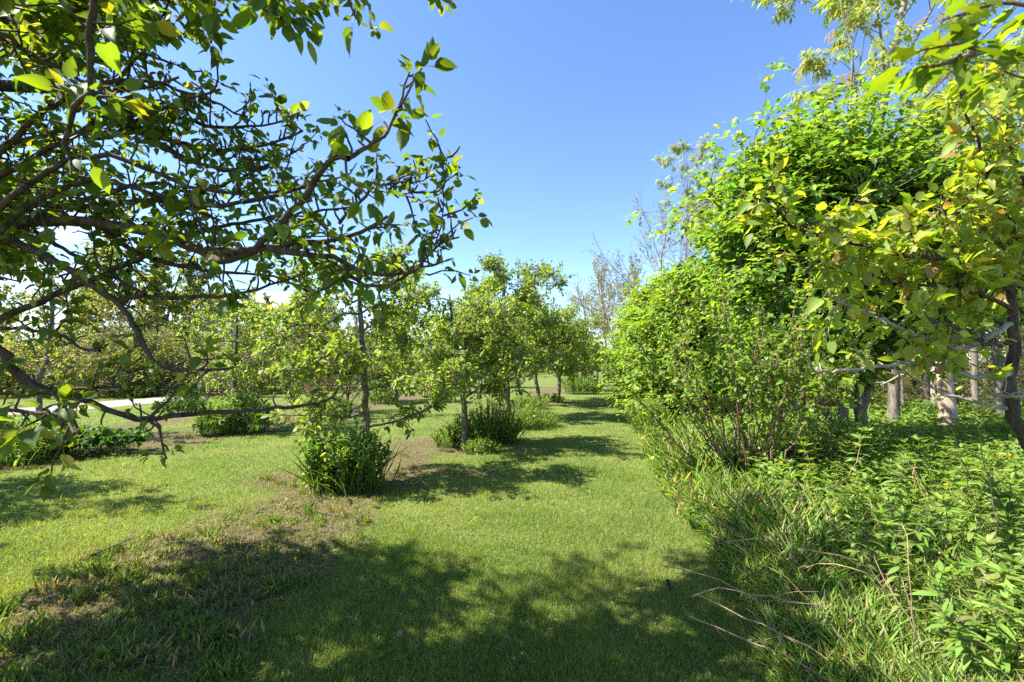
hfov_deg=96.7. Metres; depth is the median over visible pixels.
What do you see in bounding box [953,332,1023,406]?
thicket bush
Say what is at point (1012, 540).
goldenrod plant
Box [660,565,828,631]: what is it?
dry stalk
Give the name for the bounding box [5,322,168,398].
thicket bush
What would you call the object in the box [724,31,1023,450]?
pear tree
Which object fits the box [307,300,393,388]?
thicket bush
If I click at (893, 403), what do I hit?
woodland tree
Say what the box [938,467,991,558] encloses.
goldenrod plant
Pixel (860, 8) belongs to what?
box elder
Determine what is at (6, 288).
leafing tree
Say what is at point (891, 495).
goldenrod plant
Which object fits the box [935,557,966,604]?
goldenrod plant
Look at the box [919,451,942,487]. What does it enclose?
goldenrod plant
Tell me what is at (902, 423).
weed patch
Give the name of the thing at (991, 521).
goldenrod plant
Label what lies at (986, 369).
woodland tree
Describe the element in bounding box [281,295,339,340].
leafing tree
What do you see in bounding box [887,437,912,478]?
goldenrod plant
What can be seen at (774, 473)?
goldenrod plant
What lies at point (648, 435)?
weed patch
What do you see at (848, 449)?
goldenrod plant
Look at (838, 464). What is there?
goldenrod plant
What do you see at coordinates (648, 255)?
bare tree
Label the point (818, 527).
goldenrod plant
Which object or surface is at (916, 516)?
goldenrod plant
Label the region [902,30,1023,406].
box elder
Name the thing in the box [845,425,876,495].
goldenrod plant
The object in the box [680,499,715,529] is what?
weed patch
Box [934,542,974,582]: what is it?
goldenrod plant
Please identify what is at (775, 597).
dry stalk
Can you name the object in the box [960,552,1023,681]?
goldenrod plant
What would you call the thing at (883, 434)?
goldenrod plant
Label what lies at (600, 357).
pear tree
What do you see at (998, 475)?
goldenrod plant
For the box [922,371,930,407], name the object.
woodland tree
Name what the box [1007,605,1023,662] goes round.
goldenrod plant
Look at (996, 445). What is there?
goldenrod plant
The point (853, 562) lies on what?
dry stalk
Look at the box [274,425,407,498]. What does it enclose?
weed clump
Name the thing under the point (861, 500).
goldenrod plant
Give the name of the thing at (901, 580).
goldenrod plant
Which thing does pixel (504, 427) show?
weed clump
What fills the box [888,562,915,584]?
goldenrod plant
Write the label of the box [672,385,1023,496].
undergrowth
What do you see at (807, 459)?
goldenrod plant
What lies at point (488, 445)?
weed clump
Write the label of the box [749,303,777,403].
woodland tree
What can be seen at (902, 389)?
woodland tree
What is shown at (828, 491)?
goldenrod plant
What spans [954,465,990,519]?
goldenrod plant
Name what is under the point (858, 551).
goldenrod plant
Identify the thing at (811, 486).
goldenrod plant
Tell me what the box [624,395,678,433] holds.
weed patch
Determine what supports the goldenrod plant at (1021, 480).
on the lawn at (548, 385)
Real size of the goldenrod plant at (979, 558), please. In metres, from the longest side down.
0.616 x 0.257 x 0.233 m
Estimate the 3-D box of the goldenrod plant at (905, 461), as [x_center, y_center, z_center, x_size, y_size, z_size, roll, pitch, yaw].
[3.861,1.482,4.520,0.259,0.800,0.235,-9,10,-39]
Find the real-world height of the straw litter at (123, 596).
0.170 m
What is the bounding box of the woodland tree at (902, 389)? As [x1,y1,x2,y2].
[876,336,905,410]
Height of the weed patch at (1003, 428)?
0.740 m
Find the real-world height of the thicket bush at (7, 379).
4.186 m
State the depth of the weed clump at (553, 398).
20.14 m
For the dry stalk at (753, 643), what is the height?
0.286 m
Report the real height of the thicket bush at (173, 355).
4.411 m
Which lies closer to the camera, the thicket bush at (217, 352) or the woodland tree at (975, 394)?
the woodland tree at (975, 394)
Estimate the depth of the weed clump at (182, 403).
14.74 m
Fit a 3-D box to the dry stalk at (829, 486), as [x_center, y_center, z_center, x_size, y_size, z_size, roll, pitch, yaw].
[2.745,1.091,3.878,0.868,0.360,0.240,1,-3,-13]
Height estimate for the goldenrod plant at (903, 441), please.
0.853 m
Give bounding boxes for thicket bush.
[0,323,78,397]
[0,330,35,390]
[1,332,70,390]
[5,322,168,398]
[26,322,122,391]
[31,300,176,394]
[32,318,164,393]
[76,323,198,397]
[119,327,184,387]
[128,325,202,393]
[133,293,259,389]
[139,329,258,395]
[166,330,210,386]
[166,333,273,397]
[199,328,251,391]
[224,324,298,390]
[238,327,326,394]
[262,302,350,390]
[286,346,358,387]
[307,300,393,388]
[342,335,388,385]
[381,361,435,379]
[383,306,441,378]
[749,344,831,399]
[792,354,887,412]
[873,344,970,405]
[874,352,912,396]
[905,350,1023,399]
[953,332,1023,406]
[969,335,1023,394]
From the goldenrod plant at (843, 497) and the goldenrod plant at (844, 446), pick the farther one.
the goldenrod plant at (844, 446)
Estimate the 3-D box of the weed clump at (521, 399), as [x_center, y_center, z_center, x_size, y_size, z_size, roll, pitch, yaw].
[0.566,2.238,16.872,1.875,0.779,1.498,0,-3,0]
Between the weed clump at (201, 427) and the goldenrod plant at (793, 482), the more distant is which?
the weed clump at (201, 427)
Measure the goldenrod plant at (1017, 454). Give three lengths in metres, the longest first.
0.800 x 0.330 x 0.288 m
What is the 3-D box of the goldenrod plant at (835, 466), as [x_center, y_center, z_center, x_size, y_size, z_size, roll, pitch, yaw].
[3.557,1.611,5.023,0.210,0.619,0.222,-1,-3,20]
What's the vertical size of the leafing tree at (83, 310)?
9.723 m
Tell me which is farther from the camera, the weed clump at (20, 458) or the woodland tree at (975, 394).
the woodland tree at (975, 394)
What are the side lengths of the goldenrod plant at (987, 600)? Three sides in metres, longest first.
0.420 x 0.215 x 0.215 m
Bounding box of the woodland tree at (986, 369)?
[968,257,1023,402]
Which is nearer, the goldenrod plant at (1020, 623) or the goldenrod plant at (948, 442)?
the goldenrod plant at (1020, 623)
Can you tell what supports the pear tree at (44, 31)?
on the lawn at (548, 385)
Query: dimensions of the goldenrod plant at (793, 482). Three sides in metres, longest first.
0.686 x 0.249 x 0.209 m
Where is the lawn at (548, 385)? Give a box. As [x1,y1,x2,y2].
[0,369,981,681]
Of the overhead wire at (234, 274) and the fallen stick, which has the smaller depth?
the fallen stick
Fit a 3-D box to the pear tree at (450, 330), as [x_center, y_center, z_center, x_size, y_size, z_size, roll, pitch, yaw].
[-1.160,0.381,8.722,3.510,3.489,3.195,0,-3,0]
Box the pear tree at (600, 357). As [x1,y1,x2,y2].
[580,342,609,381]
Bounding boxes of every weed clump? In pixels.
[0,415,94,467]
[152,391,213,413]
[190,407,243,436]
[193,384,281,434]
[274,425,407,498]
[301,392,358,418]
[369,385,400,403]
[428,419,472,447]
[444,396,546,444]
[459,436,503,454]
[508,404,564,429]
[510,392,549,409]
[540,393,565,401]
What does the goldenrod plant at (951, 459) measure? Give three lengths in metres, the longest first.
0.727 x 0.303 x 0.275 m
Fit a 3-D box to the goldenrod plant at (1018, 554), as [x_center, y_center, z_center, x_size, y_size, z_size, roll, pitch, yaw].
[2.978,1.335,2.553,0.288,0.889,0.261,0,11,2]
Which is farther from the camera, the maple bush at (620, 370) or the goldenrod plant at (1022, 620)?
the maple bush at (620, 370)
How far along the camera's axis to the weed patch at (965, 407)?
11.29 m
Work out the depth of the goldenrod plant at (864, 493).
3.95 m
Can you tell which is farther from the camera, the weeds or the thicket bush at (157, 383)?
the thicket bush at (157, 383)
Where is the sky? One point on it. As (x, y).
(559, 111)
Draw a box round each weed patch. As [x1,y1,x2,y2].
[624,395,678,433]
[645,423,677,442]
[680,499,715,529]
[738,414,887,470]
[740,423,804,447]
[797,410,914,457]
[863,436,911,458]
[894,419,917,428]
[896,441,983,468]
[911,424,946,438]
[928,395,1022,425]
[971,416,1015,442]
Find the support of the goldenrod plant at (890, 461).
on the lawn at (548, 385)
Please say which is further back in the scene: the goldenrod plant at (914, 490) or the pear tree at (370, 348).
the pear tree at (370, 348)
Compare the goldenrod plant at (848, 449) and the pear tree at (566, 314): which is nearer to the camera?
the goldenrod plant at (848, 449)
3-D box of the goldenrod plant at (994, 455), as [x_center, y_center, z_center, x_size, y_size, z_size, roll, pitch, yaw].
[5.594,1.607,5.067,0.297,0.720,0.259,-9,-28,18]
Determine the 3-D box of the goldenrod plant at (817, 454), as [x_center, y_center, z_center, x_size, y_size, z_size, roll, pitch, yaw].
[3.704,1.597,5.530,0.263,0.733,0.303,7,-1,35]
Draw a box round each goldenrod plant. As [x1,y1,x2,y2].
[769,468,785,494]
[775,470,802,496]
[781,458,802,486]
[782,472,805,507]
[791,435,818,492]
[797,449,820,485]
[802,470,825,500]
[810,470,837,498]
[812,522,835,546]
[813,441,827,466]
[819,478,836,493]
[823,482,860,507]
[824,509,849,551]
[829,460,842,484]
[830,485,856,528]
[831,437,853,476]
[831,476,860,524]
[834,463,847,484]
[836,515,878,587]
[840,440,857,472]
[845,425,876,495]
[845,466,862,489]
[846,484,881,522]
[847,466,869,507]
[854,497,874,540]
[862,535,886,560]
[864,531,892,571]
[866,554,888,580]
[867,506,924,618]
[876,431,901,472]
[876,463,912,514]
[880,503,907,546]
[880,523,918,559]
[881,458,899,500]
[884,505,912,534]
[884,558,921,605]
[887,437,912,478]
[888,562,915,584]
[889,508,913,535]
[894,436,919,473]
[894,452,916,506]
[897,504,941,568]
[898,478,916,515]
[899,438,928,466]
[902,452,928,504]
[902,492,955,535]
[904,515,943,549]
[908,486,938,534]
[908,560,977,660]
[909,433,934,485]
[917,478,941,511]
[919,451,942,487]
[921,469,937,493]
[921,599,1000,681]
[922,510,944,533]
[928,490,971,553]
[928,580,957,645]
[932,439,957,490]
[933,476,978,546]
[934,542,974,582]
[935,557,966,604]
[936,451,965,475]
[937,455,958,474]
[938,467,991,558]
[943,499,969,531]
[944,595,1006,675]
[948,446,993,517]
[951,474,979,515]
[951,486,985,548]
[952,494,972,524]
[953,541,1007,593]
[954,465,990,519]
[957,460,973,481]
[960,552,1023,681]
[962,551,982,577]
[962,591,991,625]
[963,471,982,503]
[964,539,980,552]
[967,594,1009,623]
[969,441,1003,501]
[972,531,1023,614]
[978,476,1023,574]
[978,486,1023,576]
[979,440,1015,474]
[981,585,1020,649]
[982,470,1016,530]
[984,516,1006,545]
[987,452,1020,478]
[988,500,1023,559]
[989,477,1023,531]
[990,546,1023,678]
[996,446,1023,488]
[999,528,1022,572]
[1000,558,1020,578]
[1003,480,1023,524]
[1007,476,1023,521]
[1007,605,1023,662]
[1008,571,1023,612]
[1009,543,1023,577]
[1009,614,1023,637]
[1010,438,1023,482]
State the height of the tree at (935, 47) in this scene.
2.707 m
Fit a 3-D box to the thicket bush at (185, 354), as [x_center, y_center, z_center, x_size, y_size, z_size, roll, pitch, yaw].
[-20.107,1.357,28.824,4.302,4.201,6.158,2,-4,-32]
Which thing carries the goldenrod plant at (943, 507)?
on the lawn at (548, 385)
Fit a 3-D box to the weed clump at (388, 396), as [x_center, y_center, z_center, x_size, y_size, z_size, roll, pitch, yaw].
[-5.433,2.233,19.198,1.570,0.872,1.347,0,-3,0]
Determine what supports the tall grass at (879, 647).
on the lawn at (548, 385)
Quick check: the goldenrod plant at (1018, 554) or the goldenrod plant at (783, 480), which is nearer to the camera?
the goldenrod plant at (1018, 554)
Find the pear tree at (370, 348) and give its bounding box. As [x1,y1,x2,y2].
[344,317,428,401]
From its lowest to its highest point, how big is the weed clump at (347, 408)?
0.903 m
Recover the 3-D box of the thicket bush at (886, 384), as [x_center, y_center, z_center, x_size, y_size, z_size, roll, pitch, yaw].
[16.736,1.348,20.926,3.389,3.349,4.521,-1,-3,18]
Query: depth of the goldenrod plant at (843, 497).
3.74 m
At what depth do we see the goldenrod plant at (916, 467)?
4.52 m
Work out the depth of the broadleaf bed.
8.16 m
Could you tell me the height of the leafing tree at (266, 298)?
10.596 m
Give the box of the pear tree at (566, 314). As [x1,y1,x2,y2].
[493,298,596,405]
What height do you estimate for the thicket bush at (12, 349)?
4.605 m
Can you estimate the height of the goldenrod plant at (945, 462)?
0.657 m
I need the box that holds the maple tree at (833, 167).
[622,57,1023,433]
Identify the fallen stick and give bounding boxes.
[91,537,133,556]
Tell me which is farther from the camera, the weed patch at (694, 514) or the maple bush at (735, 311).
the maple bush at (735, 311)
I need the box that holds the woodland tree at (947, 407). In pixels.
[934,207,1023,428]
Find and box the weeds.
[0,425,770,681]
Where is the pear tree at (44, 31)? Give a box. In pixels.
[0,0,493,501]
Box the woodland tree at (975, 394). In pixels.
[959,238,1023,409]
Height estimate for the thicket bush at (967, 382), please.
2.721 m
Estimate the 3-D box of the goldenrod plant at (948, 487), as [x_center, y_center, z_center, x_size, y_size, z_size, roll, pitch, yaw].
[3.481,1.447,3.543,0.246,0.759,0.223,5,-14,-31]
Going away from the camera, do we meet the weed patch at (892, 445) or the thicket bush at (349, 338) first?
the weed patch at (892, 445)
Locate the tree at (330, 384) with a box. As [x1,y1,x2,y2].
[278,304,392,413]
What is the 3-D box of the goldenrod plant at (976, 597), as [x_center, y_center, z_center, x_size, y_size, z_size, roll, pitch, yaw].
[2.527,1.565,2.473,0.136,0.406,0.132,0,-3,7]
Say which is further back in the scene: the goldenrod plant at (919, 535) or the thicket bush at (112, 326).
the thicket bush at (112, 326)
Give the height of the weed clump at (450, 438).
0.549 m
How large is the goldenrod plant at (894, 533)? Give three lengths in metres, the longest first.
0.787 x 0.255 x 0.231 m
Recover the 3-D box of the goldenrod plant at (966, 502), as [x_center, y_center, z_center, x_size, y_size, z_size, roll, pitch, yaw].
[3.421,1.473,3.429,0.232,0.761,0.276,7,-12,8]
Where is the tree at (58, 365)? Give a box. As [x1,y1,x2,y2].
[0,239,124,421]
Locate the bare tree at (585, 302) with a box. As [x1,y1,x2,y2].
[562,272,624,374]
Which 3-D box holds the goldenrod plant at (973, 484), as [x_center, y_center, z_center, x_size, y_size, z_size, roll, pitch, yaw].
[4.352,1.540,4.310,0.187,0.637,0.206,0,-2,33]
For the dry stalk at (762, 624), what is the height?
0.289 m
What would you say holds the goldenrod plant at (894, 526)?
on the lawn at (548, 385)
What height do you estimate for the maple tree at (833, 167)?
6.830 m
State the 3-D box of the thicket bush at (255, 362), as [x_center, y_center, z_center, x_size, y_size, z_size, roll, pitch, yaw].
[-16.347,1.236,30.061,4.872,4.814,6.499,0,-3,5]
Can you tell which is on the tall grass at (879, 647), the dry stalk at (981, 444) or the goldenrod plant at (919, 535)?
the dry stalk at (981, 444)
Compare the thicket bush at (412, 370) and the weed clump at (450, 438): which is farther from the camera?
the thicket bush at (412, 370)
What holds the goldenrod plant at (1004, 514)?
on the lawn at (548, 385)
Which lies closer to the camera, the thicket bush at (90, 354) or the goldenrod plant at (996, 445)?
the goldenrod plant at (996, 445)
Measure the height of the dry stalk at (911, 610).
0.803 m
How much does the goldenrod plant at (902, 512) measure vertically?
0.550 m
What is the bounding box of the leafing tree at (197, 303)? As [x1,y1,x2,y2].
[146,270,225,341]
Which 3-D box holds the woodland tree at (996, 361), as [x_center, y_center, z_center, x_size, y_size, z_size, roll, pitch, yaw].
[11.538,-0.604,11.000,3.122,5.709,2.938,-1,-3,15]
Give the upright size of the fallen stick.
0.032 m
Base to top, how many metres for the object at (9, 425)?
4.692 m
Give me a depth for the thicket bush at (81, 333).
26.99 m
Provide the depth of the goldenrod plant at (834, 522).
3.38 m
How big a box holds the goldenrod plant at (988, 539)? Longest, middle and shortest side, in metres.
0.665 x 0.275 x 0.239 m
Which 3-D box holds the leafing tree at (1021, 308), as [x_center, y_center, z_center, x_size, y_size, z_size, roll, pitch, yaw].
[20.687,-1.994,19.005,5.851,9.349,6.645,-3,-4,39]
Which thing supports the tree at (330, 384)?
on the lawn at (548, 385)
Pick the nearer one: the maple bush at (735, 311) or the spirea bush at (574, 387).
the maple bush at (735, 311)
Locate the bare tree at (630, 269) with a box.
[573,251,648,342]
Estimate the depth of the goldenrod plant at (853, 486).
4.03 m
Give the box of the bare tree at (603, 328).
[571,253,649,381]
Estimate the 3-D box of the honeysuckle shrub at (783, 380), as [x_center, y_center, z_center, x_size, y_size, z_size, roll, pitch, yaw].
[2.957,0.407,5.897,3.521,3.106,2.350,-2,-3,27]
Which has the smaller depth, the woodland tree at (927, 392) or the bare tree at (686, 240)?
the woodland tree at (927, 392)
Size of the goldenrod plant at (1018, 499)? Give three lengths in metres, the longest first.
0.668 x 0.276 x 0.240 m
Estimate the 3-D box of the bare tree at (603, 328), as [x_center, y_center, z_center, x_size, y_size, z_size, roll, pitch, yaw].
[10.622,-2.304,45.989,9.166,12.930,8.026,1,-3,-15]
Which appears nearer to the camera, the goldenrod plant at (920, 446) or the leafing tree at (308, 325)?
the goldenrod plant at (920, 446)
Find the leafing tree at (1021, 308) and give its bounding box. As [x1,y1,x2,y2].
[969,231,1023,362]
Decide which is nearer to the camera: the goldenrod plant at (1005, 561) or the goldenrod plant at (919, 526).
the goldenrod plant at (1005, 561)
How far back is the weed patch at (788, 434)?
5.96 m
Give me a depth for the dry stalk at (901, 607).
2.04 m
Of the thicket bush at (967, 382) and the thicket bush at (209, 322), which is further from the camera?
the thicket bush at (209, 322)
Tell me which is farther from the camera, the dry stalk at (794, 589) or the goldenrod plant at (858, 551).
the goldenrod plant at (858, 551)
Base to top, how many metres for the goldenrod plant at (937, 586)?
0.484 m
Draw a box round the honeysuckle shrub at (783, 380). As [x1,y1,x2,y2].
[587,252,885,474]
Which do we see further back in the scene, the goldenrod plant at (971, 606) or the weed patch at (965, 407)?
the weed patch at (965, 407)
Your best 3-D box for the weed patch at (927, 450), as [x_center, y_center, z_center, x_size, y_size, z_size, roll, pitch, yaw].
[5.486,1.614,5.900,1.035,0.656,0.894,-2,-4,38]
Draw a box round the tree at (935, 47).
[864,0,1023,117]
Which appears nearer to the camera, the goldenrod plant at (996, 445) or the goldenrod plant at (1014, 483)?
the goldenrod plant at (1014, 483)
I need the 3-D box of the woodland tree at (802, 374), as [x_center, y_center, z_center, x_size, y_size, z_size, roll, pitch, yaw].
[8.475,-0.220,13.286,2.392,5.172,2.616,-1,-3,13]
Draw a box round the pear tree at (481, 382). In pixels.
[471,340,501,384]
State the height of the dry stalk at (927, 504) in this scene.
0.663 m
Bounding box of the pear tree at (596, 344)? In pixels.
[547,322,599,383]
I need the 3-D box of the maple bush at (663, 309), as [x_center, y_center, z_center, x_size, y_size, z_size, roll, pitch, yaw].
[4.915,0.128,12.677,4.634,5.228,3.744,0,-3,0]
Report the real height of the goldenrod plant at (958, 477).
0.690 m
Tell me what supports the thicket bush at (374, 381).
on the lawn at (548, 385)
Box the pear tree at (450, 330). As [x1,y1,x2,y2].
[359,279,544,448]
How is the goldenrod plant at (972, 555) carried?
on the lawn at (548, 385)
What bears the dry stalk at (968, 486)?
on the tall grass at (879, 647)
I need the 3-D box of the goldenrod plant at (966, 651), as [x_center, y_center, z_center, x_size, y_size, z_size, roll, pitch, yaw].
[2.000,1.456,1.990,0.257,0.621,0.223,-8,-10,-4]
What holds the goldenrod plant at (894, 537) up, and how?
on the lawn at (548, 385)
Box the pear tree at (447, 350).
[414,329,473,374]
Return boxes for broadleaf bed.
[17,425,153,458]
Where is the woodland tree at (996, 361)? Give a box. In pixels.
[983,210,1023,415]
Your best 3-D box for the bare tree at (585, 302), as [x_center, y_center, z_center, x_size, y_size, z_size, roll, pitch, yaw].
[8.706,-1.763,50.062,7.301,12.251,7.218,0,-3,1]
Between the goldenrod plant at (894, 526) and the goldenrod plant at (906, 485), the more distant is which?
the goldenrod plant at (906, 485)
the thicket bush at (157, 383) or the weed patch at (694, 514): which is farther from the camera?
the thicket bush at (157, 383)
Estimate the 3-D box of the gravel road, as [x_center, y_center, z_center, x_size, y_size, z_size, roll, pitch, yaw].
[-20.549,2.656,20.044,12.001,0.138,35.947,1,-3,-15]
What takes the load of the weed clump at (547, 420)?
on the lawn at (548, 385)
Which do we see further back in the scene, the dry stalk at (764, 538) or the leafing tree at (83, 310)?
the leafing tree at (83, 310)
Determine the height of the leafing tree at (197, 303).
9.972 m
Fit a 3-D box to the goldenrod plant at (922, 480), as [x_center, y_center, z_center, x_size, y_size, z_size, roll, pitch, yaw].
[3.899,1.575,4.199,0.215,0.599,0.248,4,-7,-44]
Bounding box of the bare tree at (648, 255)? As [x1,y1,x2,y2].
[582,186,698,330]
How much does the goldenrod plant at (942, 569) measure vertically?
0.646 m
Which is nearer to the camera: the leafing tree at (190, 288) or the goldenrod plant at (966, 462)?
the goldenrod plant at (966, 462)
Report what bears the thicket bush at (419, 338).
on the lawn at (548, 385)
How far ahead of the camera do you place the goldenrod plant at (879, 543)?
3.18 m
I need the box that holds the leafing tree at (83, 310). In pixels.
[46,273,136,351]
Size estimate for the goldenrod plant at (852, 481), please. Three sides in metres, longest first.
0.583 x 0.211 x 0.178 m
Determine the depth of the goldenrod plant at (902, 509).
3.60 m
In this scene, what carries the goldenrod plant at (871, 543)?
on the lawn at (548, 385)
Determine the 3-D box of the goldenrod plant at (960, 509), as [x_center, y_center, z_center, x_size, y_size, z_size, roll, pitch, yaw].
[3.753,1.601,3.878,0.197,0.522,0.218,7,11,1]
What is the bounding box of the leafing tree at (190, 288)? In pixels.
[75,223,226,350]
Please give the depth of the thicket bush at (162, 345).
30.86 m
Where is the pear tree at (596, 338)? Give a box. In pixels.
[563,330,608,377]
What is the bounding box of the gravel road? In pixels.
[8,389,225,414]
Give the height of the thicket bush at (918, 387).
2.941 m
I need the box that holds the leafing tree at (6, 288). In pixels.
[0,283,27,349]
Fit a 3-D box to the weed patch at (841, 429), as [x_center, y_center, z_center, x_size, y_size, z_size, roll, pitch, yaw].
[4.738,1.465,6.558,1.431,1.032,1.476,1,-3,-13]
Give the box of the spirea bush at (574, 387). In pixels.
[561,372,605,394]
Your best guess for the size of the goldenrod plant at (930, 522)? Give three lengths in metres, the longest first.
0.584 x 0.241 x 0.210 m
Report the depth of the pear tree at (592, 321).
20.53 m
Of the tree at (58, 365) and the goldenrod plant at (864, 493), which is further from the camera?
the tree at (58, 365)
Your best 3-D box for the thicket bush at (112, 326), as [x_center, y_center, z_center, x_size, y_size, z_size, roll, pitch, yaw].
[-22.249,0.155,25.231,6.460,5.761,5.344,2,-3,-26]
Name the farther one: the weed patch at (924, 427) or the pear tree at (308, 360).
the weed patch at (924, 427)
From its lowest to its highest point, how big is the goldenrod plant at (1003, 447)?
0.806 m
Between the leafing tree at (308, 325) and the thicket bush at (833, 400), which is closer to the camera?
the thicket bush at (833, 400)
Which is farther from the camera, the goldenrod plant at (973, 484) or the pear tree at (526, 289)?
the pear tree at (526, 289)
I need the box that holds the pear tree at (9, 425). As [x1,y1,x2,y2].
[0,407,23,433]
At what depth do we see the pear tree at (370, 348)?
19.54 m
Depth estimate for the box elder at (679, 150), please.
14.65 m
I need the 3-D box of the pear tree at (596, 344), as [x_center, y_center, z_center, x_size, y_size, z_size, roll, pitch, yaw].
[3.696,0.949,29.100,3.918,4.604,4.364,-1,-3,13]
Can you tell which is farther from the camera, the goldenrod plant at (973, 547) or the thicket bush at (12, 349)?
the thicket bush at (12, 349)
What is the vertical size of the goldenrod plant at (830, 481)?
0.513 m
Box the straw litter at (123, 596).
[0,412,760,681]
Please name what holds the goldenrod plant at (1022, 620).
on the lawn at (548, 385)
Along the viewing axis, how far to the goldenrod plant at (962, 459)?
4.18 m
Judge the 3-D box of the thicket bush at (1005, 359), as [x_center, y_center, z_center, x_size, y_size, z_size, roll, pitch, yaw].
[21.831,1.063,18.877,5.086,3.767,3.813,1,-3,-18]
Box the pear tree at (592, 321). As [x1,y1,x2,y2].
[522,308,606,400]
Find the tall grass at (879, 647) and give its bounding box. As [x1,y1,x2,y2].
[634,400,1023,681]
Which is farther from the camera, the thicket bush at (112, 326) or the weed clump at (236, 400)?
the thicket bush at (112, 326)
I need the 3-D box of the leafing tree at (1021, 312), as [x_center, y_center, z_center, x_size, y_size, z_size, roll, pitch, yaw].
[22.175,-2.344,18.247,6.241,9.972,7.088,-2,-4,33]
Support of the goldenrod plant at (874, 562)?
on the lawn at (548, 385)
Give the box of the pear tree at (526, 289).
[436,250,579,412]
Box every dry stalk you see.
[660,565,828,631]
[688,615,824,681]
[691,587,913,617]
[698,595,827,659]
[726,532,813,569]
[731,542,841,635]
[781,449,863,488]
[787,563,880,596]
[798,549,924,592]
[862,557,921,661]
[896,523,926,665]
[904,458,948,548]
[941,423,994,553]
[978,378,997,564]
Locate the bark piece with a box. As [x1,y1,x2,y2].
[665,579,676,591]
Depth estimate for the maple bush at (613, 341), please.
22.50 m
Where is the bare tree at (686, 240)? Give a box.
[653,140,702,265]
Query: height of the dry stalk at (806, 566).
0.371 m
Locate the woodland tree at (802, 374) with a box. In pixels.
[772,284,842,405]
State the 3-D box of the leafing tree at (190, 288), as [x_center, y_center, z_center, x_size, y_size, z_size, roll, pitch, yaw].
[-26.916,-2.720,34.022,7.801,12.466,8.860,-3,-4,39]
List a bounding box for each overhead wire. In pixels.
[5,283,250,289]
[22,267,447,274]
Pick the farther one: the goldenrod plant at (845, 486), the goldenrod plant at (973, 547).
the goldenrod plant at (845, 486)
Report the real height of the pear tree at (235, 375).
3.754 m
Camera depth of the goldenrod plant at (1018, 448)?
4.71 m
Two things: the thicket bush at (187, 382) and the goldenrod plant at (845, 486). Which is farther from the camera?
the thicket bush at (187, 382)
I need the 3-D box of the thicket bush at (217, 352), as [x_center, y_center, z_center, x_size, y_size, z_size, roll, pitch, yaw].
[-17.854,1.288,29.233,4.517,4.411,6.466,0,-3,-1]
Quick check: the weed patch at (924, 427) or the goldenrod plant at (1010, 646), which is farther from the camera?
the weed patch at (924, 427)
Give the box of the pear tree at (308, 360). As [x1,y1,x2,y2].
[239,238,494,483]
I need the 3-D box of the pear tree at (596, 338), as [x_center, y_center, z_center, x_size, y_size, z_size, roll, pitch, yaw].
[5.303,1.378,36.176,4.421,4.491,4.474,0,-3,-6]
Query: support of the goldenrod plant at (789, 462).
on the lawn at (548, 385)
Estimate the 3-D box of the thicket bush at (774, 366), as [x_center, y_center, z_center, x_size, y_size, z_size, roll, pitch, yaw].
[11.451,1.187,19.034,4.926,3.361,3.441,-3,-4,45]
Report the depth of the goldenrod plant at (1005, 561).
2.79 m
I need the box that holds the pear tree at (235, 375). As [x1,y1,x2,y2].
[175,288,305,426]
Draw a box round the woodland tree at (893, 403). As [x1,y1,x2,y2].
[887,347,900,423]
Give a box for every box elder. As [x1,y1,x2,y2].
[652,132,797,409]
[731,0,1023,206]
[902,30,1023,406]
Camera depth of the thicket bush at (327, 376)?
33.11 m
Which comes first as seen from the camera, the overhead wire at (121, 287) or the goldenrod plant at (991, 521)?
the goldenrod plant at (991, 521)
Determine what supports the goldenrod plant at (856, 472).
on the lawn at (548, 385)
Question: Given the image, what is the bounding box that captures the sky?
[0,0,1023,365]
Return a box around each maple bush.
[589,267,748,408]
[598,288,639,373]
[604,254,773,422]
[702,263,773,396]
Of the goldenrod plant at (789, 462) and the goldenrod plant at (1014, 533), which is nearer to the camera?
the goldenrod plant at (1014, 533)
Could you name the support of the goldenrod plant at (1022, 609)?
on the lawn at (548, 385)
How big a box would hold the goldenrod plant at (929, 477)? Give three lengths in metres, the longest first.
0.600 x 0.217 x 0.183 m
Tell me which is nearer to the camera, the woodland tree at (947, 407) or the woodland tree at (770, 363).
the woodland tree at (947, 407)
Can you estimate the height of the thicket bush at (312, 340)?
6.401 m
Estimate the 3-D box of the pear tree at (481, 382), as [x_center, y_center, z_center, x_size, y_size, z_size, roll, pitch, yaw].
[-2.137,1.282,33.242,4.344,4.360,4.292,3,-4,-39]
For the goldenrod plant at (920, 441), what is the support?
on the lawn at (548, 385)
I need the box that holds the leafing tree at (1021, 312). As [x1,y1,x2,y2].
[985,175,1023,342]
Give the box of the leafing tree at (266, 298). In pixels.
[207,284,279,346]
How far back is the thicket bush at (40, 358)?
25.06 m
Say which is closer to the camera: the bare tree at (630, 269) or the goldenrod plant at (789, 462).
the goldenrod plant at (789, 462)
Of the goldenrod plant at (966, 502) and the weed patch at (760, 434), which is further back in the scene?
the weed patch at (760, 434)
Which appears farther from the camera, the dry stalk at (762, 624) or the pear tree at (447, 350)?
the pear tree at (447, 350)
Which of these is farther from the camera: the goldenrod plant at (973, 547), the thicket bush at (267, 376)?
the thicket bush at (267, 376)
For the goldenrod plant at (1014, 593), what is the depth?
2.31 m
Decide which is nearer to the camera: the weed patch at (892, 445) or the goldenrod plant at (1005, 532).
the goldenrod plant at (1005, 532)
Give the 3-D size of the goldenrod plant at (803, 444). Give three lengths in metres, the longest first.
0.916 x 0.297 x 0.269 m

